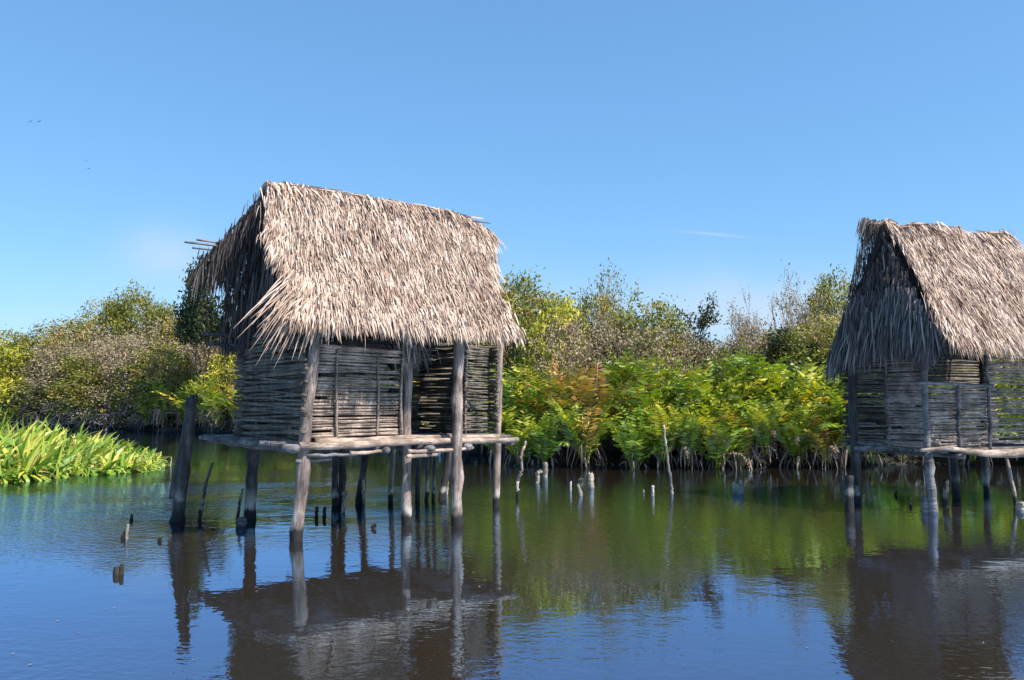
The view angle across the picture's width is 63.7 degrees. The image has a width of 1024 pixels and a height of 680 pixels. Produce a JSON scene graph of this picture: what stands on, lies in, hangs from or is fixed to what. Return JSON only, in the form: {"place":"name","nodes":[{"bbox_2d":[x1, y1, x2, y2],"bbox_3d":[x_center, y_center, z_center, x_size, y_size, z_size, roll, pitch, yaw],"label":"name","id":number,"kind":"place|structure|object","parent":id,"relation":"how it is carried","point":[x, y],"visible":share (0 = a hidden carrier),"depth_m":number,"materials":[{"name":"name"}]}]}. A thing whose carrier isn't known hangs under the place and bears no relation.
{"place":"outdoors","nodes":[
{"label":"outdoors","id":0,"kind":"place"},
{"bbox_2d":[0,429,1023,679],"bbox_3d":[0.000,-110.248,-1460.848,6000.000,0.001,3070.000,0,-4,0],"label":"water","id":1,"kind":"structure","parent":0,"point":[882,581],"depth_m":9.60,"materials":[{"name":"liquid"}]},
{"bbox_2d":[0,406,170,482],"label":"marsh plants","id":2,"kind":"object","parent":1,"relation":"in","point":[33,452],"visible":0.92,"depth_m":24.03,"materials":[{"name":"green plant"}]},
{"bbox_2d":[113,563,123,574],"bbox_3d":[-4.614,2.837,9.655,0.124,0.422,0.081,2,-5,-28],"label":"stump","id":3,"kind":"object","parent":1,"relation":"on","point":[117,570],"visible":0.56,"depth_m":9.64,"materials":[{"name":"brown wood"}]},
{"bbox_2d":[169,393,198,521],"bbox_3d":[-5.634,2.257,14.079,0.468,2.687,0.288,0,-4,0],"label":"mooring post","id":4,"kind":"object","parent":1,"relation":"in","point":[179,482],"visible":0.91,"depth_m":14.02,"materials":[{"name":"wood"}]},
{"bbox_2d":[198,462,213,519],"bbox_3d":[-5.305,2.862,14.241,0.262,1.481,0.084,0,-4,0],"label":"stake","id":5,"kind":"object","parent":1,"relation":"in","point":[204,495],"visible":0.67,"depth_m":14.24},
{"bbox_2d":[235,516,247,526],"bbox_3d":[-4.413,3.203,13.409,0.193,0.677,0.191,0,-4,0],"label":"stump","id":6,"kind":"object","parent":1,"relation":"on","point":[241,521],"visible":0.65,"depth_m":13.36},
{"bbox_2d":[183,180,526,540],"bbox_3d":[-2.599,0.681,14.500,6.020,6.491,4.610,3,-6,-38],"label":"stilt hut","id":7,"kind":"object","parent":1,"relation":"on","point":[338,295],"visible":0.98,"depth_m":13.58,"materials":[{"name":"wicker"}]},
{"bbox_2d":[515,441,526,498],"bbox_3d":[0.179,2.977,17.364,0.273,1.733,0.145,0,-4,0],"label":"snag","id":8,"kind":"object","parent":1,"relation":"in","point":[520,472],"visible":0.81,"depth_m":17.34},
{"bbox_2d":[577,479,584,495],"bbox_3d":[1.501,3.401,17.905,0.171,0.765,0.126,4,-6,-40],"label":"stump","id":9,"kind":"object","parent":1,"relation":"on","point":[581,487],"visible":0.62,"depth_m":17.89,"materials":[{"name":"grey wood"}]},
{"bbox_2d":[663,425,673,492],"bbox_3d":[3.506,2.915,18.454,0.246,2.024,0.098,0,-4,0],"label":"stake","id":10,"kind":"object","parent":1,"relation":"in","point":[668,468],"visible":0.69,"depth_m":18.45,"materials":[{"name":"grey wood"}]},
{"bbox_2d":[732,480,743,493],"bbox_3d":[5.025,3.461,18.322,0.270,0.705,0.176,-1,-5,18],"label":"stump","id":11,"kind":"object","parent":1,"relation":"on","point":[738,488],"visible":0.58,"depth_m":18.29,"materials":[{"name":"grey wood"}]},
{"bbox_2d":[844,475,853,511],"bbox_3d":[6.238,3.098,15.250,0.197,1.183,0.203,0,-4,0],"label":"stump","id":12,"kind":"object","parent":1,"relation":"on","point":[848,494],"visible":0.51,"depth_m":15.21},
{"bbox_2d":[822,217,1023,511],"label":"stilt hut","id":13,"kind":"object","parent":1,"relation":"on","point":[922,299],"visible":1,"depth_m":16.09,"materials":[{"name":"wicker"}]},
{"bbox_2d":[920,495,928,511],"bbox_3d":[7.684,3.282,15.298,0.179,0.815,0.185,0,-4,0],"label":"stump","id":14,"kind":"object","parent":1,"relation":"on","point":[924,504],"visible":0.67,"depth_m":15.26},
{"bbox_2d":[942,476,949,506],"bbox_3d":[8.427,3.196,16.018,0.155,1.112,0.153,2,-5,-22],"label":"stump","id":15,"kind":"object","parent":1,"relation":"on","point":[945,499],"visible":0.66,"depth_m":15.99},
{"bbox_2d":[0,0,1023,352],"label":"sky","id":16,"kind":"structure","parent":0,"point":[696,147],"materials":[{"name":"blue"}]},
{"bbox_2d":[6,424,1023,464],"bbox_3d":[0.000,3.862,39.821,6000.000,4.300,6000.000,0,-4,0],"label":"ground","id":17,"kind":"structure","parent":0,"point":[613,456],"depth_m":27.37,"materials":[{"name":"soil"}]},
{"bbox_2d":[0,328,49,428],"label":"yellow bush","id":18,"kind":"object","parent":17,"relation":"on","point":[5,393],"visible":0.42,"depth_m":62.51,"materials":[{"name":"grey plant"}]},
{"bbox_2d":[0,319,61,420],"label":"mangrove tree","id":19,"kind":"object","parent":17,"relation":"on","point":[26,341],"visible":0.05,"depth_m":72.12,"materials":[{"name":"green plant"}]},
{"bbox_2d":[0,357,84,427],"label":"dry shrub","id":20,"kind":"object","parent":17,"relation":"on","point":[28,395],"visible":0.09,"depth_m":62.29,"materials":[{"name":"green plant"}]},
{"bbox_2d":[0,344,97,428],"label":"mangrove tree","id":21,"kind":"object","parent":17,"relation":"on","point":[29,385],"visible":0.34,"depth_m":62.28,"materials":[{"name":"green plant"}]},
{"bbox_2d":[2,336,109,429],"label":"dry shrub","id":22,"kind":"object","parent":17,"relation":"on","point":[48,406],"visible":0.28,"depth_m":62.48,"materials":[{"name":"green plant"}]},
{"bbox_2d":[15,340,120,429],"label":"dry shrub","id":23,"kind":"object","parent":17,"relation":"on","point":[57,373],"visible":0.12,"depth_m":62.48,"materials":[{"name":"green plant"}]},
{"bbox_2d":[32,313,111,359],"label":"mangrove tree","id":24,"kind":"object","parent":17,"relation":"on","point":[64,333],"visible":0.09,"depth_m":69.47,"materials":[{"name":"green plant"}]},
{"bbox_2d":[21,314,155,428],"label":"dry shrub","id":25,"kind":"object","parent":17,"relation":"on","point":[88,336],"visible":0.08,"depth_m":65.78,"materials":[{"name":"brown plant"}]},
{"bbox_2d":[39,352,149,429],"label":"mangrove tree","id":26,"kind":"object","parent":17,"relation":"on","point":[80,385],"visible":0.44,"depth_m":61.34,"materials":[{"name":"green plant"}]},
{"bbox_2d":[65,373,135,426],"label":"mangrove tree","id":27,"kind":"object","parent":17,"relation":"on","point":[108,384],"visible":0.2,"depth_m":61.56,"materials":[{"name":"green plant"}]},
{"bbox_2d":[58,326,154,429],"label":"dry shrub","id":28,"kind":"object","parent":17,"relation":"on","point":[102,422],"visible":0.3,"depth_m":62.04,"materials":[{"name":"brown plant"}]},
{"bbox_2d":[94,379,136,428],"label":"leather fern","id":29,"kind":"object","parent":17,"relation":"on","point":[114,411],"visible":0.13,"depth_m":62.76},
{"bbox_2d":[68,279,164,355],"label":"mangrove tree","id":30,"kind":"object","parent":17,"relation":"on","point":[106,313],"visible":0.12,"depth_m":71.74,"materials":[{"name":"green plant"}]},
{"bbox_2d":[81,329,174,427],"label":"dry shrub","id":31,"kind":"object","parent":17,"relation":"on","point":[122,365],"visible":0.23,"depth_m":61.50,"materials":[{"name":"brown plant"}]},
{"bbox_2d":[81,311,180,425],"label":"dry shrub","id":32,"kind":"object","parent":17,"relation":"on","point":[146,333],"visible":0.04,"depth_m":66.28,"materials":[{"name":"brown plant"}]},
{"bbox_2d":[97,372,173,429],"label":"dry shrub","id":33,"kind":"object","parent":17,"relation":"on","point":[125,410],"visible":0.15,"depth_m":62.11,"materials":[{"name":"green plant"}]},
{"bbox_2d":[98,287,180,348],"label":"mangrove tree","id":34,"kind":"object","parent":17,"relation":"on","point":[147,315],"visible":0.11,"depth_m":70.82,"materials":[{"name":"green plant"}]},
{"bbox_2d":[114,377,173,429],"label":"leather fern","id":35,"kind":"object","parent":17,"relation":"on","point":[145,409],"visible":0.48,"depth_m":61.71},
{"bbox_2d":[101,338,213,429],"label":"mangrove tree","id":36,"kind":"object","parent":17,"relation":"on","point":[177,360],"visible":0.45,"depth_m":60.66,"materials":[{"name":"green plant"}]},
{"bbox_2d":[122,366,192,429],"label":"leather fern","id":37,"kind":"object","parent":17,"relation":"on","point":[158,406],"visible":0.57,"depth_m":60.76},
{"bbox_2d":[141,304,189,355],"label":"mangrove tree","id":38,"kind":"object","parent":17,"relation":"on","point":[164,328],"visible":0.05,"depth_m":68.82,"materials":[{"name":"green plant"}]},
{"bbox_2d":[117,345,216,425],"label":"dry shrub","id":39,"kind":"object","parent":17,"relation":"on","point":[174,391],"visible":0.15,"depth_m":61.25,"materials":[{"name":"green plant"}]},
{"bbox_2d":[156,381,191,426],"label":"leather fern","id":40,"kind":"object","parent":17,"relation":"on","point":[176,399],"visible":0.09,"depth_m":60.91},
{"bbox_2d":[127,327,221,422],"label":"dry shrub","id":41,"kind":"object","parent":17,"relation":"on","point":[170,341],"visible":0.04,"depth_m":62.95,"materials":[{"name":"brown plant"}]},
{"bbox_2d":[149,379,210,429],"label":"leather fern","id":42,"kind":"object","parent":17,"relation":"on","point":[183,396],"visible":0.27,"depth_m":59.26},
{"bbox_2d":[148,335,219,424],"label":"dry shrub","id":43,"kind":"object","parent":17,"relation":"on","point":[198,348],"visible":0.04,"depth_m":62.79,"materials":[{"name":"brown plant"}]},
{"bbox_2d":[167,254,235,431],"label":"broadleaf tree","id":44,"kind":"object","parent":17,"relation":"on","point":[199,318],"visible":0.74,"depth_m":57.88,"materials":[{"name":"green plant"}]},
{"bbox_2d":[174,371,234,427],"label":"leather fern","id":45,"kind":"object","parent":17,"relation":"on","point":[214,407],"visible":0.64,"depth_m":57.43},
{"bbox_2d":[185,382,231,431],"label":"leather fern","id":46,"kind":"object","parent":17,"relation":"on","point":[201,408],"visible":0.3,"depth_m":58.05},
{"bbox_2d":[190,346,240,431],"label":"yellow bush","id":47,"kind":"object","parent":17,"relation":"on","point":[215,369],"visible":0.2,"depth_m":58.77,"materials":[{"name":"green plant"}]},
{"bbox_2d":[196,369,235,431],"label":"dry shrub","id":48,"kind":"object","parent":17,"relation":"on","point":[228,418],"visible":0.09,"depth_m":58.13,"materials":[{"name":"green plant"}]},
{"bbox_2d":[209,347,241,392],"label":"mangrove tree","id":49,"kind":"object","parent":17,"relation":"on","point":[227,376],"visible":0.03,"depth_m":58.25,"materials":[{"name":"green plant"}]},
{"bbox_2d":[207,377,248,427],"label":"leather fern","id":50,"kind":"object","parent":17,"relation":"on","point":[233,392],"visible":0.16,"depth_m":55.15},
{"bbox_2d":[218,382,237,431],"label":"leather fern","id":51,"kind":"object","parent":17,"relation":"on","point":[231,412],"visible":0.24,"depth_m":56.92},
{"bbox_2d":[414,282,537,430],"bbox_3d":[-1.083,2.484,36.185,6.482,9.788,6.896,0,-4,6],"label":"mangrove tree","id":52,"kind":"object","parent":17,"relation":"on","point":[506,295],"visible":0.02,"depth_m":33.96,"materials":[{"name":"green plant"}]},
{"bbox_2d":[472,386,541,464],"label":"leather fern","id":53,"kind":"object","parent":17,"relation":"on","point":[513,412],"visible":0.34,"depth_m":26.93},
{"bbox_2d":[473,327,544,452],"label":"dry shrub","id":54,"kind":"object","parent":17,"relation":"on","point":[504,364],"visible":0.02,"depth_m":32.49,"materials":[{"name":"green plant"}]},
{"bbox_2d":[468,360,557,455],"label":"leather fern","id":55,"kind":"object","parent":17,"relation":"on","point":[505,391],"visible":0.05,"depth_m":28.14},
{"bbox_2d":[493,404,555,465],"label":"leather fern","id":56,"kind":"object","parent":17,"relation":"on","point":[516,448],"visible":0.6,"depth_m":26.43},
{"bbox_2d":[475,264,589,384],"bbox_3d":[0.509,0.873,34.071,5.388,8.342,6.138,2,-5,-19],"label":"mangrove tree","id":57,"kind":"object","parent":17,"relation":"on","point":[526,297],"visible":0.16,"depth_m":33.59,"materials":[{"name":"green plant"}]},
{"bbox_2d":[510,411,572,467],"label":"leather fern","id":58,"kind":"object","parent":17,"relation":"on","point":[546,446],"visible":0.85,"depth_m":25.90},
{"bbox_2d":[503,297,582,427],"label":"dry shrub","id":59,"kind":"object","parent":17,"relation":"on","point":[529,349],"visible":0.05,"depth_m":32.83,"materials":[{"name":"green plant"}]},
{"bbox_2d":[503,355,585,394],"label":"leather fern","id":60,"kind":"object","parent":17,"relation":"on","point":[536,376],"visible":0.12,"depth_m":29.39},
{"bbox_2d":[502,363,596,461],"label":"leather fern","id":61,"kind":"object","parent":17,"relation":"on","point":[527,398],"visible":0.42,"depth_m":27.21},
{"bbox_2d":[504,291,596,424],"bbox_3d":[1.478,1.769,31.793,4.205,7.425,3.588,4,-6,-42],"label":"yellow bush","id":62,"kind":"object","parent":17,"relation":"on","point":[563,307],"visible":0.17,"depth_m":31.47,"materials":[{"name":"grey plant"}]},
{"bbox_2d":[518,351,601,457],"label":"leather fern","id":63,"kind":"object","parent":17,"relation":"on","point":[561,401],"visible":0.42,"depth_m":26.82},
{"bbox_2d":[522,358,601,452],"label":"leather fern","id":64,"kind":"object","parent":17,"relation":"on","point":[588,375],"visible":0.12,"depth_m":27.95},
{"bbox_2d":[515,306,612,449],"bbox_3d":[2.336,2.535,30.895,4.630,7.492,5.362,-1,-5,13],"label":"dry shrub","id":65,"kind":"object","parent":17,"relation":"on","point":[575,340],"visible":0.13,"depth_m":30.09,"materials":[{"name":"brown plant"}]},
{"bbox_2d":[543,387,623,468],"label":"leather fern","id":66,"kind":"object","parent":17,"relation":"on","point":[585,435],"visible":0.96,"depth_m":25.58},
{"bbox_2d":[564,284,618,367],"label":"mangrove tree","id":67,"kind":"object","parent":17,"relation":"on","point":[588,307],"visible":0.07,"depth_m":33.51,"materials":[{"name":"green plant"}]},
{"bbox_2d":[561,307,637,446],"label":"dry shrub","id":68,"kind":"object","parent":17,"relation":"on","point":[593,338],"visible":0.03,"depth_m":31.87,"materials":[{"name":"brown plant"}]},
{"bbox_2d":[551,362,656,460],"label":"leather fern","id":69,"kind":"object","parent":17,"relation":"on","point":[604,393],"visible":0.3,"depth_m":26.47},
{"bbox_2d":[583,257,640,327],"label":"slender tree","id":70,"kind":"object","parent":17,"relation":"on","point":[609,292],"visible":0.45,"depth_m":34.28,"materials":[{"name":"green plant"}]},
{"bbox_2d":[557,311,670,449],"bbox_3d":[3.791,2.559,31.429,5.065,7.570,4.373,3,-5,-34],"label":"dry shrub","id":71,"kind":"object","parent":17,"relation":"on","point":[606,335],"visible":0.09,"depth_m":30.32,"materials":[{"name":"brown plant"}]},
{"bbox_2d":[593,347,675,442],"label":"leather fern","id":72,"kind":"object","parent":17,"relation":"on","point":[617,376],"visible":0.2,"depth_m":27.75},
{"bbox_2d":[593,401,682,468],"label":"leather fern","id":73,"kind":"object","parent":17,"relation":"on","point":[631,445],"visible":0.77,"depth_m":25.14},
{"bbox_2d":[595,311,690,451],"bbox_3d":[4.872,2.056,29.811,4.428,6.039,4.988,-3,-5,31],"label":"dry shrub","id":74,"kind":"object","parent":17,"relation":"on","point":[635,336],"visible":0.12,"depth_m":29.20,"materials":[{"name":"brown plant"}]},
{"bbox_2d":[578,290,713,378],"bbox_3d":[5.349,2.252,32.051,5.198,8.162,5.754,-3,-5,32],"label":"mangrove tree","id":75,"kind":"object","parent":17,"relation":"on","point":[645,321],"visible":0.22,"depth_m":31.03,"materials":[{"name":"green plant"}]},
{"bbox_2d":[605,377,688,454],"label":"leather fern","id":76,"kind":"object","parent":17,"relation":"on","point":[632,412],"visible":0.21,"depth_m":26.88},
{"bbox_2d":[594,365,709,458],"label":"leather fern","id":77,"kind":"object","parent":17,"relation":"on","point":[641,396],"visible":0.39,"depth_m":26.41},
{"bbox_2d":[604,341,711,399],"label":"leather fern","id":78,"kind":"object","parent":17,"relation":"on","point":[660,368],"visible":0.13,"depth_m":28.33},
{"bbox_2d":[616,396,700,468],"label":"leather fern","id":79,"kind":"object","parent":17,"relation":"on","point":[656,429],"visible":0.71,"depth_m":25.14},
{"bbox_2d":[641,393,732,469],"bbox_3d":[5.603,2.985,25.569,2.963,2.787,2.460,-4,-6,44],"label":"mangrove tree","id":80,"kind":"object","parent":17,"relation":"on","point":[687,449],"visible":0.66,"depth_m":25.18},
{"bbox_2d":[645,320,730,446],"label":"dry shrub","id":81,"kind":"object","parent":17,"relation":"on","point":[696,349],"visible":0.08,"depth_m":30.16,"materials":[{"name":"brown plant"}]},
{"bbox_2d":[650,360,739,452],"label":"leather fern","id":82,"kind":"object","parent":17,"relation":"on","point":[694,384],"visible":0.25,"depth_m":27.03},
{"bbox_2d":[669,291,727,368],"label":"broadleaf tree","id":83,"kind":"object","parent":17,"relation":"on","point":[704,317],"visible":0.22,"depth_m":31.86,"materials":[{"name":"green plant"}]},
{"bbox_2d":[676,398,753,470],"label":"leather fern","id":84,"kind":"object","parent":17,"relation":"on","point":[717,441],"visible":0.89,"depth_m":25.03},
{"bbox_2d":[660,356,776,464],"bbox_3d":[6.737,2.403,26.812,3.866,3.933,4.086,0,-4,4],"label":"leather fern","id":85,"kind":"object","parent":17,"relation":"on","point":[727,394],"visible":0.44,"depth_m":26.69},
{"bbox_2d":[687,344,756,448],"bbox_3d":[7.991,2.802,30.928,4.043,5.521,4.475,2,-5,-27],"label":"mangrove tree","id":86,"kind":"object","parent":17,"relation":"on","point":[724,355],"visible":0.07,"depth_m":30.33,"materials":[{"name":"green plant"}]},
{"bbox_2d":[681,335,772,446],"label":"dry shrub","id":87,"kind":"object","parent":17,"relation":"on","point":[714,345],"visible":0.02,"depth_m":31.93,"materials":[{"name":"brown plant"}]},
{"bbox_2d":[696,387,793,469],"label":"leather fern","id":88,"kind":"object","parent":17,"relation":"on","point":[747,449],"visible":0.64,"depth_m":25.48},
{"bbox_2d":[725,284,764,350],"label":"bare tree","id":89,"kind":"object","parent":17,"relation":"on","point":[736,320],"visible":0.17,"depth_m":35.50,"materials":[{"name":"grey plant"}]},
{"bbox_2d":[713,321,783,448],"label":"dry shrub","id":90,"kind":"object","parent":17,"relation":"on","point":[746,343],"visible":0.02,"depth_m":31.71,"materials":[{"name":"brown plant"}]},
{"bbox_2d":[718,307,783,447],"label":"dry shrub","id":91,"kind":"object","parent":17,"relation":"on","point":[743,326],"visible":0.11,"depth_m":31.57,"materials":[{"name":"brown plant"}]},
{"bbox_2d":[710,342,795,399],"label":"leather fern","id":92,"kind":"object","parent":17,"relation":"on","point":[738,365],"visible":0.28,"depth_m":27.93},
{"bbox_2d":[693,362,814,457],"bbox_3d":[7.885,2.557,27.765,4.682,3.569,3.490,-1,-5,14],"label":"leather fern","id":93,"kind":"object","parent":17,"relation":"on","point":[780,393],"visible":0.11,"depth_m":27.08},
{"bbox_2d":[725,389,808,466],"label":"mangrove tree","id":94,"kind":"object","parent":17,"relation":"on","point":[767,438],"visible":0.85,"depth_m":25.27,"materials":[{"name":"plant"}]},
{"bbox_2d":[718,346,844,454],"bbox_3d":[8.939,2.221,27.725,4.241,3.989,3.522,0,-4,3],"label":"leather fern","id":95,"kind":"object","parent":17,"relation":"on","point":[810,376],"visible":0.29,"depth_m":27.03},
{"bbox_2d":[741,311,843,448],"bbox_3d":[10.602,2.246,31.084,4.971,6.874,5.014,4,-6,-43],"label":"mangrove tree","id":96,"kind":"object","parent":17,"relation":"on","point":[797,341],"visible":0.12,"depth_m":30.31,"materials":[{"name":"green plant"}]},
{"bbox_2d":[756,260,839,347],"bbox_3d":[12.138,1.421,34.043,3.261,9.852,4.147,2,-5,-29],"label":"bare tree","id":97,"kind":"object","parent":17,"relation":"on","point":[790,298],"visible":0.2,"depth_m":34.41,"materials":[{"name":"grey plant"}]},
{"bbox_2d":[755,314,840,443],"bbox_3d":[11.298,2.689,32.375,4.244,7.301,4.916,0,-4,0],"label":"dry shrub","id":98,"kind":"object","parent":17,"relation":"on","point":[822,346],"visible":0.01,"depth_m":31.32,"materials":[{"name":"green plant"}]},
{"bbox_2d":[760,325,840,380],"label":"broadleaf tree","id":99,"kind":"object","parent":17,"relation":"on","point":[776,342],"visible":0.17,"depth_m":30.38,"materials":[{"name":"green plant"}]},
{"bbox_2d":[766,389,840,468],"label":"leather fern","id":100,"kind":"object","parent":17,"relation":"on","point":[791,436],"visible":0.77,"depth_m":25.46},
{"bbox_2d":[778,400,849,468],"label":"mangrove tree","id":101,"kind":"object","parent":17,"relation":"on","point":[825,444],"visible":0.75,"depth_m":25.51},
{"bbox_2d":[775,262,856,341],"bbox_3d":[13.867,0.876,36.122,4.384,8.709,3.848,2,-5,-25],"label":"mangrove tree","id":102,"kind":"object","parent":17,"relation":"on","point":[830,294],"visible":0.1,"depth_m":36.08,"materials":[{"name":"green plant"}]},
{"bbox_2d":[770,360,861,464],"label":"leather fern","id":103,"kind":"object","parent":17,"relation":"on","point":[826,399],"visible":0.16,"depth_m":26.98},
{"bbox_2d":[780,369,858,454],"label":"leather fern","id":104,"kind":"object","parent":17,"relation":"on","point":[829,384],"visible":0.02,"depth_m":27.17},
{"bbox_2d":[805,298,848,442],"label":"dry shrub","id":105,"kind":"object","parent":17,"relation":"on","point":[827,320],"visible":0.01,"depth_m":32.26,"materials":[{"name":"green plant"}]},
{"bbox_2d":[798,390,873,468],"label":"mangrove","id":106,"kind":"object","parent":17,"relation":"on","point":[837,406],"visible":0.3,"depth_m":25.45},
{"bbox_2d":[846,392,901,466],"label":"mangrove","id":107,"kind":"object","parent":17,"relation":"on","point":[877,457],"visible":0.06,"depth_m":25.88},
{"bbox_2d":[944,348,1023,439],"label":"dry shrub","id":108,"kind":"object","parent":17,"relation":"on","point":[1004,367],"depth_m":29.70,"materials":[{"name":"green plant"}]},
{"bbox_2d":[960,397,1017,465],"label":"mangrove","id":109,"kind":"object","parent":17,"relation":"on","point":[970,456],"visible":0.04,"depth_m":26.34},
{"bbox_2d":[968,372,1023,439],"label":"leather fern","id":110,"kind":"object","parent":17,"relation":"on","point":[1002,385],"visible":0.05,"depth_m":28.48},
{"bbox_2d":[994,385,1023,460],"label":"leather fern","id":111,"kind":"object","parent":17,"relation":"on","point":[1012,426],"visible":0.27,"depth_m":26.76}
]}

